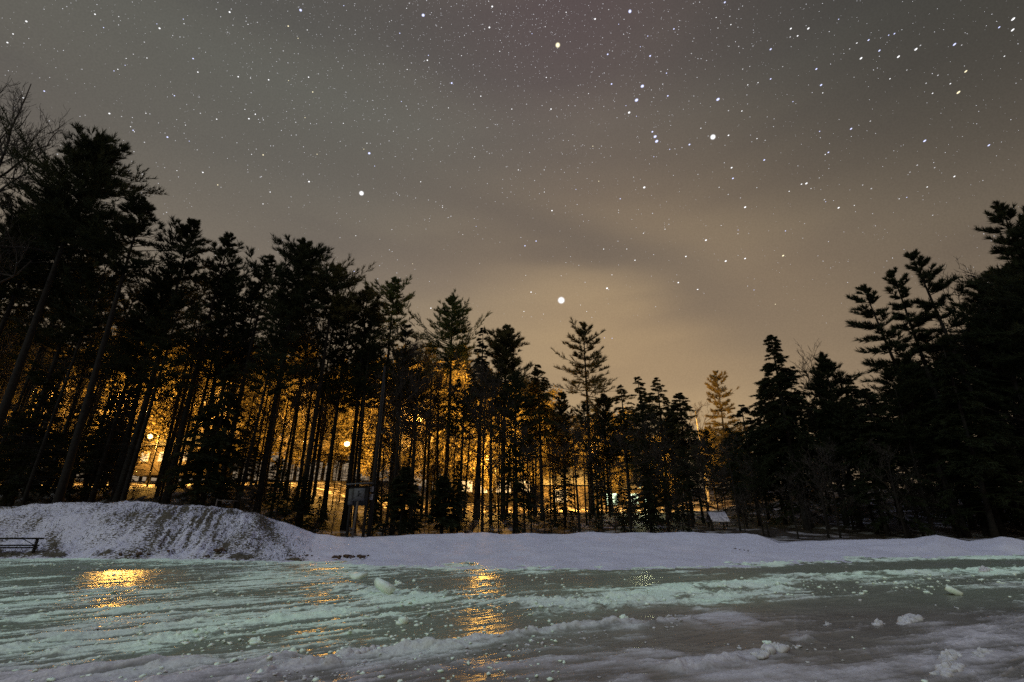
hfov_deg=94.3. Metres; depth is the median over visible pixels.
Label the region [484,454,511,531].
bare tree
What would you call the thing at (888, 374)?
pine tree
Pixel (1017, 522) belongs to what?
pine tree
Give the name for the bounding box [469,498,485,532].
bare tree
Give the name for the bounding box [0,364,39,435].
pine tree
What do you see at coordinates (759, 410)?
hemlock tree
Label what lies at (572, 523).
hemlock tree
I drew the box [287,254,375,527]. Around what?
pine tree
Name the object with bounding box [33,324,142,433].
bare tree
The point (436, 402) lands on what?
pine tree
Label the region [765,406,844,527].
hemlock tree
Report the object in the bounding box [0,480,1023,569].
snow bank
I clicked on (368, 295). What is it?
pine tree
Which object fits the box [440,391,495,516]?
pine tree
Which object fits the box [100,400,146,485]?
hemlock tree
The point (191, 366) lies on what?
bare tree
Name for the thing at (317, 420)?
bare tree
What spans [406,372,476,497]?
leafy tree
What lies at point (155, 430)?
leafy tree
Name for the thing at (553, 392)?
leafy tree
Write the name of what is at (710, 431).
pine tree
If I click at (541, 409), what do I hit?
hemlock tree
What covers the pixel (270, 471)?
hemlock tree
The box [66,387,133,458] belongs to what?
bare tree
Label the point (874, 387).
pine tree
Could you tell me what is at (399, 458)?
bare tree
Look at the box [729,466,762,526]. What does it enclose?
hemlock tree
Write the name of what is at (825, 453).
hemlock tree
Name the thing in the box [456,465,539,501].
house
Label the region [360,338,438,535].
bare tree
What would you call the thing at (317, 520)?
bare tree
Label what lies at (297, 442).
bare tree
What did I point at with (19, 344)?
pine tree
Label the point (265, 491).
bare tree
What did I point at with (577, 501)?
bare tree
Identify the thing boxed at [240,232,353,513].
pine tree
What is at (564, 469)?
hemlock tree
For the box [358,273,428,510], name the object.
pine tree
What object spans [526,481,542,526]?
hemlock tree
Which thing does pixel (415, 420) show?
bare tree
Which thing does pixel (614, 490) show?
leafy tree
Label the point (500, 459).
pine tree
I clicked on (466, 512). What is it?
bare tree
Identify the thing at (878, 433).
hemlock tree
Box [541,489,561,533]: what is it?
hemlock tree
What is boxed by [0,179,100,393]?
pine tree
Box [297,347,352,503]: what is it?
bare tree
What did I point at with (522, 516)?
bare tree
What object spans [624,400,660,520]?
pine tree
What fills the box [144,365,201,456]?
bare tree
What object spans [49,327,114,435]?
leafy tree
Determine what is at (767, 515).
hemlock tree
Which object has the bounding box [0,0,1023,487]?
sky
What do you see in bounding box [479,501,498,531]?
bare tree
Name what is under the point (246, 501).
bare tree
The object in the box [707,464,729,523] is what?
pine tree
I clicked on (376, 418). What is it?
bare tree
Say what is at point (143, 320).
pine tree
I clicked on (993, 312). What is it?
pine tree
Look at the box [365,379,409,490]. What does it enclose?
pine tree
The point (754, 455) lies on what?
hemlock tree
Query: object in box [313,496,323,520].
hemlock tree
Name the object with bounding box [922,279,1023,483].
pine tree
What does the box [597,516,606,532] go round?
bare tree
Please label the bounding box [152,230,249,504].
pine tree
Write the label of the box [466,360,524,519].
bare tree
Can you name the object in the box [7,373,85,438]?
leafy tree
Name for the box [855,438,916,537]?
bare tree
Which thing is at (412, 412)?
bare tree
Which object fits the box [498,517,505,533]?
bare tree
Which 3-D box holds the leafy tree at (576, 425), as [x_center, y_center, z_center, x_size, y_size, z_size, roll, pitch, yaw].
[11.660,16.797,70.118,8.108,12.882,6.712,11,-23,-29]
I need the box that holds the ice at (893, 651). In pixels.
[0,554,1023,681]
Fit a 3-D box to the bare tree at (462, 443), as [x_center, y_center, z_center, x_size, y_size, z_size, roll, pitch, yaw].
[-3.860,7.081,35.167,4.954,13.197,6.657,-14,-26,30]
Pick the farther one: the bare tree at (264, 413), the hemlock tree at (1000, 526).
the bare tree at (264, 413)
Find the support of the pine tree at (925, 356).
on the snow bank
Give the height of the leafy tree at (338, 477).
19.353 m
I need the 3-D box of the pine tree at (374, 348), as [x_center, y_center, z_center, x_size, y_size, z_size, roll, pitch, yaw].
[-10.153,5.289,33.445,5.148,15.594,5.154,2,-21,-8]
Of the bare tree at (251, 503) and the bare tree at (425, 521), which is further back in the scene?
the bare tree at (425, 521)
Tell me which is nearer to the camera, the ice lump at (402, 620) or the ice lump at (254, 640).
the ice lump at (254, 640)
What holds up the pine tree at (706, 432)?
on the snow bank
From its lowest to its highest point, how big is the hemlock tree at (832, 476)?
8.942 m
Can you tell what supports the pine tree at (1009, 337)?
on the snow bank
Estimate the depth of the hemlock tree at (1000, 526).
28.05 m
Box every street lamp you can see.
[146,433,160,486]
[255,400,271,484]
[344,440,355,478]
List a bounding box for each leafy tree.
[5,347,62,470]
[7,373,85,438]
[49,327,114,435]
[55,326,157,461]
[135,342,200,483]
[161,360,224,481]
[185,372,253,456]
[218,341,268,436]
[238,342,319,481]
[269,377,345,467]
[297,367,348,480]
[325,355,390,477]
[335,428,348,479]
[337,361,413,479]
[391,342,439,461]
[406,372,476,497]
[418,355,470,493]
[425,359,487,487]
[452,386,517,505]
[464,383,548,505]
[519,376,541,446]
[519,385,562,483]
[538,421,580,467]
[569,413,591,464]
[576,417,609,479]
[593,406,632,500]
[717,426,751,482]
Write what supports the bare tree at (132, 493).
on the snow bank
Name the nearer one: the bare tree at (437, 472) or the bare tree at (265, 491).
the bare tree at (265, 491)
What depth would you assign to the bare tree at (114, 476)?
35.31 m
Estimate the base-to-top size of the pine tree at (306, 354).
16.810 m
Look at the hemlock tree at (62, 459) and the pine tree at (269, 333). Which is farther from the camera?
the hemlock tree at (62, 459)
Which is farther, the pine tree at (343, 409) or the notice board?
the pine tree at (343, 409)
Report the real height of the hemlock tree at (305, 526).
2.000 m
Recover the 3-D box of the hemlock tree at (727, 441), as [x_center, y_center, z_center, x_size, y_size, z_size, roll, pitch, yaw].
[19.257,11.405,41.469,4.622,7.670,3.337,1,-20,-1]
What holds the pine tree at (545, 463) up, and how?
on the snow bank
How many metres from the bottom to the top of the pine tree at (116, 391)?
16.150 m
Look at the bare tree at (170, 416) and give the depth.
41.26 m
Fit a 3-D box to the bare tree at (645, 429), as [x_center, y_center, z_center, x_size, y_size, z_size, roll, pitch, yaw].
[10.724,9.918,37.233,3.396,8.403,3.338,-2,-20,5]
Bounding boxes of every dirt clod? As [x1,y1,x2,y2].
[118,551,153,555]
[213,547,226,552]
[332,554,368,558]
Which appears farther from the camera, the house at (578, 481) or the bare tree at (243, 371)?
the house at (578, 481)
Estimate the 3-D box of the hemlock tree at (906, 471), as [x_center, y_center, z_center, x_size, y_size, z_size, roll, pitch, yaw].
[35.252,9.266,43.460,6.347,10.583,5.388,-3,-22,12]
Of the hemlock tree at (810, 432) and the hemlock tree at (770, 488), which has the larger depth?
the hemlock tree at (810, 432)
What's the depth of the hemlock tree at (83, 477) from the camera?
30.75 m
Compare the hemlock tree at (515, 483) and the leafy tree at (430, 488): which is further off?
the leafy tree at (430, 488)
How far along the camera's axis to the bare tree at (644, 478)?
35.13 m
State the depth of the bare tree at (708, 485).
34.47 m
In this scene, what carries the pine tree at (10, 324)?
on the snow bank
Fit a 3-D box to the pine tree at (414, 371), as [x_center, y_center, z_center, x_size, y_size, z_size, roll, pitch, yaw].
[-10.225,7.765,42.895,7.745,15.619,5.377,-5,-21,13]
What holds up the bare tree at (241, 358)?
on the snow bank
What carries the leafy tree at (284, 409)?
on the snow bank
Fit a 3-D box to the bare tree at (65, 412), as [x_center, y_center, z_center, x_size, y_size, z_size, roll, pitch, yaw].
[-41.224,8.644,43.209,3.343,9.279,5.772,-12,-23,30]
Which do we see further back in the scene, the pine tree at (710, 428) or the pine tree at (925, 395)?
the pine tree at (710, 428)
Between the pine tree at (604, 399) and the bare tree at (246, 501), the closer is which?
the bare tree at (246, 501)
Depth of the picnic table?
28.50 m
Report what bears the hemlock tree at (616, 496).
on the snow bank
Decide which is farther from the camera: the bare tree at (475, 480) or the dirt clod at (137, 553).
the bare tree at (475, 480)
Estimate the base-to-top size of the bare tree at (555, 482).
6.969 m
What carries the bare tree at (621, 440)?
on the snow bank
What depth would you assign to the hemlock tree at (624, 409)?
43.53 m
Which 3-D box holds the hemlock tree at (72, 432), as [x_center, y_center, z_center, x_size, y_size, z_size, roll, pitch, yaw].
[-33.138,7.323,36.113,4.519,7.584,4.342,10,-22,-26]
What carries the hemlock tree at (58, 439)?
on the snow bank
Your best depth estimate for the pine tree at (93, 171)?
29.67 m
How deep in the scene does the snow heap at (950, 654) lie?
5.58 m
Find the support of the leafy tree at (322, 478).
on the snow bank
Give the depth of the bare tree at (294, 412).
43.54 m
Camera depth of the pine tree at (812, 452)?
32.62 m
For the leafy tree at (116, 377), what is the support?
on the snow bank
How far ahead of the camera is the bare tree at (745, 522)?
26.37 m
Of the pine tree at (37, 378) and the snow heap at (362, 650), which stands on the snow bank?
the pine tree at (37, 378)
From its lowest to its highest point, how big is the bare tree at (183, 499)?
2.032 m
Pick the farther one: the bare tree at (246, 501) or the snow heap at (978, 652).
the bare tree at (246, 501)
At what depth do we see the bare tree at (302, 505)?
28.92 m
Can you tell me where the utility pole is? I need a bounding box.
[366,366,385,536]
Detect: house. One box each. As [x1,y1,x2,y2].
[133,431,240,477]
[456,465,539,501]
[538,468,588,506]
[594,472,663,504]
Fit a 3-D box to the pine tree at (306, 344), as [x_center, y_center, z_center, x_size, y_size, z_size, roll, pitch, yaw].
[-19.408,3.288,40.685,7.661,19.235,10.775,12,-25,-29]
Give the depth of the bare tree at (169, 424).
31.46 m
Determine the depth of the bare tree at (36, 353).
33.63 m
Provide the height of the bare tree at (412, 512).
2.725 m
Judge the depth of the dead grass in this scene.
20.50 m
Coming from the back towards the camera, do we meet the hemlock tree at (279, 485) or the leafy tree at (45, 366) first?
the leafy tree at (45, 366)
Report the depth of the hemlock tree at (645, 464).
32.38 m
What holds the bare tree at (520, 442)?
on the snow bank
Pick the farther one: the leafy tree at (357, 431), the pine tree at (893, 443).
the leafy tree at (357, 431)
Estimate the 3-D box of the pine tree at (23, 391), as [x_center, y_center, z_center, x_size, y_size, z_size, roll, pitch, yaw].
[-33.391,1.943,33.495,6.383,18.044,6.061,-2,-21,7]
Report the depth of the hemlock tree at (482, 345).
40.91 m
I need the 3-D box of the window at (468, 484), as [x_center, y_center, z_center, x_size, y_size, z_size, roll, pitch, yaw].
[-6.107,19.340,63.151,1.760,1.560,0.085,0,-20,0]
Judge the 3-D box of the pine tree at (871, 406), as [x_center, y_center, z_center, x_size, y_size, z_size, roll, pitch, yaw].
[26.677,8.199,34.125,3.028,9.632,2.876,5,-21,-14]
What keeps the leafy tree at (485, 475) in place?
on the snow bank
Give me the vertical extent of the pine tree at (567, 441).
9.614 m
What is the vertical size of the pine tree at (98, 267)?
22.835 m
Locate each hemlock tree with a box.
[0,381,80,506]
[25,390,103,479]
[36,421,62,484]
[42,436,81,485]
[48,395,124,501]
[67,445,103,497]
[77,440,117,486]
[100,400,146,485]
[160,363,254,506]
[175,423,235,507]
[206,416,266,509]
[219,436,237,475]
[246,480,256,512]
[258,460,294,524]
[262,458,281,505]
[281,474,314,528]
[299,503,314,531]
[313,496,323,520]
[314,500,329,533]
[358,491,387,535]
[360,481,386,524]
[372,466,433,535]
[405,484,428,519]
[425,475,464,533]
[445,460,473,532]
[450,485,469,526]
[461,328,491,519]
[480,495,497,526]
[490,437,541,533]
[518,364,565,520]
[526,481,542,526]
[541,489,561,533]
[547,466,586,527]
[568,514,577,533]
[582,465,620,529]
[592,505,605,532]
[604,384,641,498]
[608,476,638,530]
[611,376,671,502]
[614,506,624,524]
[618,513,629,532]
[621,440,675,528]
[625,484,638,523]
[632,478,666,532]
[633,377,704,519]
[635,478,665,532]
[652,392,732,522]
[657,479,680,530]
[665,447,715,527]
[671,489,696,531]
[712,428,761,516]
[720,404,789,525]
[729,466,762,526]
[736,410,798,519]
[743,391,822,523]
[745,334,846,530]
[745,402,836,523]
[753,368,816,498]
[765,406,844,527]
[793,405,863,513]
[795,391,842,494]
[804,391,864,496]
[818,409,889,506]
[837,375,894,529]
[840,388,969,537]
[840,398,925,535]
[875,388,954,492]
[893,362,965,517]
[902,362,1017,530]
[920,338,1023,537]
[936,386,1023,536]
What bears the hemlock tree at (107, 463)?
on the snow bank
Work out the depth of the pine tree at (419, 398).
41.56 m
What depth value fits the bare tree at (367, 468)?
46.59 m
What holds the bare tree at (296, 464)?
on the snow bank
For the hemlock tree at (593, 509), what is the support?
on the snow bank
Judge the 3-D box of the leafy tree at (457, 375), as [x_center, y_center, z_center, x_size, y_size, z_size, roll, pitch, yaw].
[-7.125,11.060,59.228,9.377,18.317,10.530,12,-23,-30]
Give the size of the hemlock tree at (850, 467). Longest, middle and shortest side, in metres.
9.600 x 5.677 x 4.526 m
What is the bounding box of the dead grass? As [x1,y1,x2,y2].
[0,501,344,560]
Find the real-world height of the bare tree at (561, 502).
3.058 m
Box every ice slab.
[349,572,367,578]
[374,577,395,593]
[945,585,962,595]
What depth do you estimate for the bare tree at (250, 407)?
41.09 m
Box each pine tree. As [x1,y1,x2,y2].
[0,104,167,449]
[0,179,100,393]
[0,202,79,314]
[0,208,162,467]
[0,226,58,365]
[0,256,124,468]
[0,259,145,506]
[0,297,52,401]
[0,310,39,394]
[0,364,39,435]
[7,233,132,505]
[40,187,200,503]
[52,287,131,481]
[54,294,183,502]
[62,286,141,486]
[85,268,203,485]
[86,289,215,501]
[89,251,205,502]
[93,374,142,429]
[111,215,215,502]
[138,273,224,486]
[149,263,267,503]
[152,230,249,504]
[158,290,259,487]
[187,312,277,464]
[190,288,274,466]
[203,298,319,508]
[213,244,289,505]
[237,358,287,478]
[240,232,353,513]
[241,276,324,495]
[243,292,324,473]
[246,377,301,461]
[272,316,324,496]
[284,310,351,512]
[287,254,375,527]
[287,295,371,519]
[319,359,364,482]
[327,314,405,532]
[328,343,408,519]
[330,329,401,526]
[333,284,390,530]
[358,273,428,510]
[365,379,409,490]
[371,323,424,527]
[378,345,436,516]
[383,359,439,494]
[394,368,445,508]
[404,288,492,515]
[417,379,454,512]
[427,345,489,468]
[438,379,479,528]
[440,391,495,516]
[457,364,495,516]
[466,324,543,519]
[477,368,537,531]
[486,404,508,513]
[512,425,546,513]
[520,382,554,506]
[531,431,558,491]
[538,391,582,506]
[550,318,634,513]
[551,411,575,503]
[566,402,605,516]
[578,452,610,505]
[584,393,638,512]
[589,408,624,516]
[612,411,635,496]
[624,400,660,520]
[635,448,666,490]
[656,405,696,520]
[676,424,714,523]
[690,426,723,500]
[698,429,730,523]
[699,370,748,493]
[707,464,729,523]
[708,425,723,494]
[731,483,752,528]
[762,382,814,503]
[799,351,886,527]
[800,449,840,528]
[810,426,860,529]
[818,396,884,534]
[844,283,971,536]
[857,358,955,531]
[857,391,903,524]
[861,365,955,535]
[867,417,925,536]
[878,350,966,529]
[881,266,992,535]
[902,248,1023,528]
[915,352,1007,526]
[917,340,993,522]
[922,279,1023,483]
[930,314,1023,465]
[930,340,1020,525]
[934,271,1023,357]
[934,338,1007,522]
[940,262,1018,330]
[950,266,1020,402]
[952,214,1023,375]
[959,301,1023,453]
[971,200,1023,409]
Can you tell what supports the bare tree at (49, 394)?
on the snow bank
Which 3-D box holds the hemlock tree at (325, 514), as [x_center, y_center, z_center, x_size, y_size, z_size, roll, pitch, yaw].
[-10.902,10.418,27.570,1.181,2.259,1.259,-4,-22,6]
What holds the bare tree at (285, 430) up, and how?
on the snow bank
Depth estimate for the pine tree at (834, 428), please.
32.54 m
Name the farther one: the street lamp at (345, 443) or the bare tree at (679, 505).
the street lamp at (345, 443)
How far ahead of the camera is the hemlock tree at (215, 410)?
28.15 m
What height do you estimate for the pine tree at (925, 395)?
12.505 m
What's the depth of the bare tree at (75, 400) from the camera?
33.93 m
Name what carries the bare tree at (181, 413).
on the snow bank
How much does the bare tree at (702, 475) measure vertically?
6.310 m
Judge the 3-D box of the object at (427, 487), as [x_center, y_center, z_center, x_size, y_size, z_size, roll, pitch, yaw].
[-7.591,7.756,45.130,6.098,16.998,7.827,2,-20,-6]
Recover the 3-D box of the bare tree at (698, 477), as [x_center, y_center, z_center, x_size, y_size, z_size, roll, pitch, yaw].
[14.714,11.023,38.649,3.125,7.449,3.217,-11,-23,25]
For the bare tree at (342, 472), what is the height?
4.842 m
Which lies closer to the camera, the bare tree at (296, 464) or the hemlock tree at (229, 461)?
the bare tree at (296, 464)
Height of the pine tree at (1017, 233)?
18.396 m
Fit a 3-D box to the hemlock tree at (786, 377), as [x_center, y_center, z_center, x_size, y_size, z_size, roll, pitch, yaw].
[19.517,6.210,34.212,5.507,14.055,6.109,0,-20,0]
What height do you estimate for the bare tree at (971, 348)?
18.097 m
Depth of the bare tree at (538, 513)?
27.21 m
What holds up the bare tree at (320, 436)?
on the snow bank
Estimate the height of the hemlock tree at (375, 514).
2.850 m
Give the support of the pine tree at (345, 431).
on the snow bank
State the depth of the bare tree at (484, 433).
32.57 m
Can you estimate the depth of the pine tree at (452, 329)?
44.10 m
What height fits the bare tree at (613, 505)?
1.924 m
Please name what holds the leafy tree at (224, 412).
on the snow bank
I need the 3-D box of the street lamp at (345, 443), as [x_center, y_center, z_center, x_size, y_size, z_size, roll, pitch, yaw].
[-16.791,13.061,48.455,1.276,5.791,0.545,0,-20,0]
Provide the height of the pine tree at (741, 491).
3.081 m
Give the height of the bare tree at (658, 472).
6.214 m
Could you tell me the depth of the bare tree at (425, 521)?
30.51 m
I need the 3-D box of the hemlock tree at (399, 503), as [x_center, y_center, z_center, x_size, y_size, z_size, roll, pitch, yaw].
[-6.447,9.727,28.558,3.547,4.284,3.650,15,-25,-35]
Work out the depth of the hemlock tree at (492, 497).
34.58 m
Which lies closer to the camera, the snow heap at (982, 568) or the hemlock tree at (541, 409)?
the snow heap at (982, 568)
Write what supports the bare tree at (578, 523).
on the snow bank
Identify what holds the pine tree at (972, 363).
on the snow bank
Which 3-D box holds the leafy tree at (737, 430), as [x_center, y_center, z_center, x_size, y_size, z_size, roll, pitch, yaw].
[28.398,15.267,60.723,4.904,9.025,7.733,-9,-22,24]
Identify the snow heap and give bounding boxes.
[352,645,384,653]
[750,642,789,659]
[871,618,884,625]
[897,613,923,624]
[929,658,965,676]
[938,649,962,660]
[971,647,993,656]
[978,565,992,571]
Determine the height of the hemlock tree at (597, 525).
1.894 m
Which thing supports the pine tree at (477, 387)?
on the snow bank
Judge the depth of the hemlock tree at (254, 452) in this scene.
31.11 m
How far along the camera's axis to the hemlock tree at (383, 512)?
35.24 m
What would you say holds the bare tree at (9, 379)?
on the snow bank
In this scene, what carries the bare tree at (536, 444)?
on the snow bank
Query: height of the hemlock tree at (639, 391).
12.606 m
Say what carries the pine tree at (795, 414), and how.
on the snow bank
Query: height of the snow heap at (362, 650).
0.109 m
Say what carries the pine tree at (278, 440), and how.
on the snow bank
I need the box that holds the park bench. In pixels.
[0,538,43,552]
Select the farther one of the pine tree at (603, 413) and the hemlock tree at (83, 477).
the pine tree at (603, 413)
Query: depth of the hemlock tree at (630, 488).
34.37 m
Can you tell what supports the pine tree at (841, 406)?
on the snow bank
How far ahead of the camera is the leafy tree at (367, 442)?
54.01 m
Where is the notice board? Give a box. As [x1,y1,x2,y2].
[345,482,373,536]
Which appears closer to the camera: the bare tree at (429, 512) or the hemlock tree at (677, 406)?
the bare tree at (429, 512)
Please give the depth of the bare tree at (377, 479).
35.07 m
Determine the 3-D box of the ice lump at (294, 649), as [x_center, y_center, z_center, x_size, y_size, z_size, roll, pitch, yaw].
[-2.674,3.822,5.842,0.217,0.111,0.110,7,-21,-18]
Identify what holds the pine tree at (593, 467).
on the snow bank
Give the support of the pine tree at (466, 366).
on the snow bank
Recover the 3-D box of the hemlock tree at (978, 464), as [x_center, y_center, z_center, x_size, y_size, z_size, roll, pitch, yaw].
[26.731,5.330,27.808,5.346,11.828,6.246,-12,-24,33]
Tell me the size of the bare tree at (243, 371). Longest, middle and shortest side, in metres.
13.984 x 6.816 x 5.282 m
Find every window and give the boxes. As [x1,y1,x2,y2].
[140,452,149,461]
[462,480,472,492]
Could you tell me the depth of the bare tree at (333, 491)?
40.14 m
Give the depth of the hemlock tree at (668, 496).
30.96 m
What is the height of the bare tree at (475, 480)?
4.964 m
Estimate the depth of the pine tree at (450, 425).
34.45 m
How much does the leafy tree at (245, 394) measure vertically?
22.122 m
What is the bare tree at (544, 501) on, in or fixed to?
on the snow bank
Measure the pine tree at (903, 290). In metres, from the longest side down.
18.381 x 3.966 x 3.218 m
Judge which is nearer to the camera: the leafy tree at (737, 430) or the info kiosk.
the info kiosk
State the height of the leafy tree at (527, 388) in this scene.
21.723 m
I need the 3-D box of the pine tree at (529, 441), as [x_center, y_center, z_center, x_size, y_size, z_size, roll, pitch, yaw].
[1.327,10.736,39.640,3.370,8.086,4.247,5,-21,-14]
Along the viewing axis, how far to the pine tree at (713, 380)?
62.49 m
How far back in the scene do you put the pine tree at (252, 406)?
68.07 m
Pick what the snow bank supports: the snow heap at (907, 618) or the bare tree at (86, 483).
the bare tree at (86, 483)
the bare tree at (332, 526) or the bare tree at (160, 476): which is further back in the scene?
the bare tree at (160, 476)
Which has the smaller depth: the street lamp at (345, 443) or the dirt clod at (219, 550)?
the dirt clod at (219, 550)
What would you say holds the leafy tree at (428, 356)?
on the snow bank
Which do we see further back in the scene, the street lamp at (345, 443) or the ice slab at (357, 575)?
the street lamp at (345, 443)
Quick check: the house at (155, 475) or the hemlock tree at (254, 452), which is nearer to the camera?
the hemlock tree at (254, 452)
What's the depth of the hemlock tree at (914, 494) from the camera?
36.07 m
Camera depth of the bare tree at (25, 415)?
35.30 m
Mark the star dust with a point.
(500, 40)
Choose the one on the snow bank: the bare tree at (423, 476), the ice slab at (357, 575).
the bare tree at (423, 476)
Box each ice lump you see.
[249,636,260,644]
[288,647,303,652]
[396,617,408,624]
[619,614,628,618]
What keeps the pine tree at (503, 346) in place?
on the snow bank
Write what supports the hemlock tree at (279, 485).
on the snow bank
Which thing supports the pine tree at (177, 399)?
on the snow bank
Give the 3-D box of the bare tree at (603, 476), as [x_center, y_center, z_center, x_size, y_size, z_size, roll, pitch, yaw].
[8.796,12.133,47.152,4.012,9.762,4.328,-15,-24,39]
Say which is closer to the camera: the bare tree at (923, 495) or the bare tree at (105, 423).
the bare tree at (923, 495)
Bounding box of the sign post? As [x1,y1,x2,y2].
[351,488,364,537]
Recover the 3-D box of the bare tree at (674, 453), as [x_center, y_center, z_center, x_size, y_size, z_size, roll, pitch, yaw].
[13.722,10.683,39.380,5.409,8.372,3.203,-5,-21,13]
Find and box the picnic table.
[378,524,414,535]
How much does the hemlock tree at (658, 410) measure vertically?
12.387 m
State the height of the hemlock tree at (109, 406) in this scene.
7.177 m
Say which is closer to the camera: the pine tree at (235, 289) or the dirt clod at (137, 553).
the dirt clod at (137, 553)
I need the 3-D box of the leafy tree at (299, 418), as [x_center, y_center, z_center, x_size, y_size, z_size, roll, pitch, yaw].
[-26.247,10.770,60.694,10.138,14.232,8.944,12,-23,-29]
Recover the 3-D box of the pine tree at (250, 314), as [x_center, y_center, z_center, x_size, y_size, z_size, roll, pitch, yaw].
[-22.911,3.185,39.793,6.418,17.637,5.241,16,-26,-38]
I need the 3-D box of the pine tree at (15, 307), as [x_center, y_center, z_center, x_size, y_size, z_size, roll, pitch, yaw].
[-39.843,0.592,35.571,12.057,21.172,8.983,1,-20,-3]
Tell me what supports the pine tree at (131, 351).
on the snow bank
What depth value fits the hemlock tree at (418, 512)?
33.47 m
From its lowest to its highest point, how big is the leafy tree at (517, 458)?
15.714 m
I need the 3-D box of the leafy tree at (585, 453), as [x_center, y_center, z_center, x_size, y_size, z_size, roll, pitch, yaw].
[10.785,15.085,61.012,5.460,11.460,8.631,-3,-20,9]
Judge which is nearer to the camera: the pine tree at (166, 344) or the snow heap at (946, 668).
the snow heap at (946, 668)
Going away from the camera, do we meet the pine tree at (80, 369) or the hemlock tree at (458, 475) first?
the hemlock tree at (458, 475)
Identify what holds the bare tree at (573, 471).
on the snow bank
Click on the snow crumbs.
(304, 677)
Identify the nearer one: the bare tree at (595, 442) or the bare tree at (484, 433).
the bare tree at (484, 433)
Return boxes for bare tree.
[0,76,169,287]
[0,271,129,494]
[0,303,86,467]
[0,311,28,409]
[0,344,37,420]
[2,345,88,471]
[2,362,82,492]
[5,399,31,454]
[31,276,130,492]
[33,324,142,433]
[50,391,100,456]
[53,469,84,501]
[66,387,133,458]
[77,320,146,499]
[82,394,134,477]
[88,308,183,488]
[101,367,159,487]
[127,482,141,500]
[135,296,242,497]
[137,389,206,502]
[137,401,155,461]
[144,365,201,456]
[151,474,164,501]
[156,374,215,485]
[160,360,213,484]
[166,328,219,484]
[170,329,283,469]
[177,490,189,505]
[182,326,249,448]
[195,315,278,418]
[218,379,268,476]
[225,375,331,518]
[235,401,276,484]
[236,479,258,511]
[236,481,267,512]
[243,363,292,486]
[250,472,272,512]
[253,385,298,470]
[259,333,326,483]
[274,457,303,519]
[275,437,297,485]
[278,291,348,511]
[279,382,329,470]
[285,372,341,495]
[292,504,305,526]
[295,390,351,485]
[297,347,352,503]
[312,507,323,532]
[326,497,339,533]
[329,453,346,509]
[330,453,349,501]
[357,341,455,530]
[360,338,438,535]
[360,458,389,510]
[361,454,382,480]
[362,349,395,508]
[362,400,429,533]
[363,366,459,484]
[364,411,410,523]
[368,406,434,510]
[393,398,466,518]
[407,495,421,533]
[410,369,465,518]
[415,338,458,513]
[421,423,460,487]
[422,496,434,533]
[422,510,428,532]
[424,349,494,528]
[445,361,527,531]
[449,441,475,496]
[457,494,473,532]
[458,460,490,530]
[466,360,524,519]
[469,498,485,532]
[478,375,519,503]
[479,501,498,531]
[481,394,532,513]
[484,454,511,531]
[495,415,547,532]
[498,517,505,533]
[514,439,548,532]
[517,512,529,531]
[519,387,549,516]
[528,438,571,524]
[528,503,546,531]
[531,497,555,533]
[537,449,572,511]
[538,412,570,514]
[539,413,615,531]
[554,489,571,532]
[556,422,603,524]
[558,427,582,511]
[572,515,582,532]
[576,404,621,515]
[582,498,596,529]
[585,421,625,510]
[585,430,618,513]
[593,417,619,512]
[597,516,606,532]
[604,419,651,531]
[608,503,618,532]
[623,495,639,532]
[628,415,673,522]
[632,463,658,521]
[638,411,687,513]
[646,436,686,530]
[656,419,712,517]
[662,504,673,532]
[667,420,698,518]
[670,491,695,531]
[677,439,712,518]
[678,435,724,530]
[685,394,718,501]
[685,434,721,526]
[710,434,756,530]
[710,464,734,526]
[733,492,753,532]
[739,457,772,535]
[768,466,819,538]
[786,443,834,538]
[789,339,858,525]
[798,437,868,537]
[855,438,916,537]
[909,468,941,527]
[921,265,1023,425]
[953,256,1023,377]
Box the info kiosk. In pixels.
[706,511,729,530]
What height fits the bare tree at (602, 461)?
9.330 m
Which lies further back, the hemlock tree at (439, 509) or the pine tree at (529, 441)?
the pine tree at (529, 441)
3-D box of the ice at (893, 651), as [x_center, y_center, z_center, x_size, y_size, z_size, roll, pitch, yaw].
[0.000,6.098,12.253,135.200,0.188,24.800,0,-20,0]
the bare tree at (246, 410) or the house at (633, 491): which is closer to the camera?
the bare tree at (246, 410)
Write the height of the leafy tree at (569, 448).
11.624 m
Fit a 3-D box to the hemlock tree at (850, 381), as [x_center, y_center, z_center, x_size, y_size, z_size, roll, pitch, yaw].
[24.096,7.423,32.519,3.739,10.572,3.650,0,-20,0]
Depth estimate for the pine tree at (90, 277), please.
29.73 m
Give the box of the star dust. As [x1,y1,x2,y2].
[8,0,1020,315]
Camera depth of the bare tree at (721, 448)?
31.28 m
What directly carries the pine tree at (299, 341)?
on the snow bank
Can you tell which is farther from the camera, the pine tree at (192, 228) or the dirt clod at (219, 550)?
the pine tree at (192, 228)
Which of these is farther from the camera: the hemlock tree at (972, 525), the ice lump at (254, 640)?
the hemlock tree at (972, 525)
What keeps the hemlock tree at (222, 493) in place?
on the snow bank
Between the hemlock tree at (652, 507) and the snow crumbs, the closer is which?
the snow crumbs
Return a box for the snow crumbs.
[0,562,1022,681]
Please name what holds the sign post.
on the snow bank
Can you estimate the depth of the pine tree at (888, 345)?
31.23 m
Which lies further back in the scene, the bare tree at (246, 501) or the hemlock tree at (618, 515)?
the hemlock tree at (618, 515)
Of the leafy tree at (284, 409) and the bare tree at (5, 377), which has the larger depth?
the leafy tree at (284, 409)
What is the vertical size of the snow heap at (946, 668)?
0.181 m
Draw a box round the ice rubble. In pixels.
[0,560,1022,681]
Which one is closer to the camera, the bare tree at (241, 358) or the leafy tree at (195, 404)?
the bare tree at (241, 358)

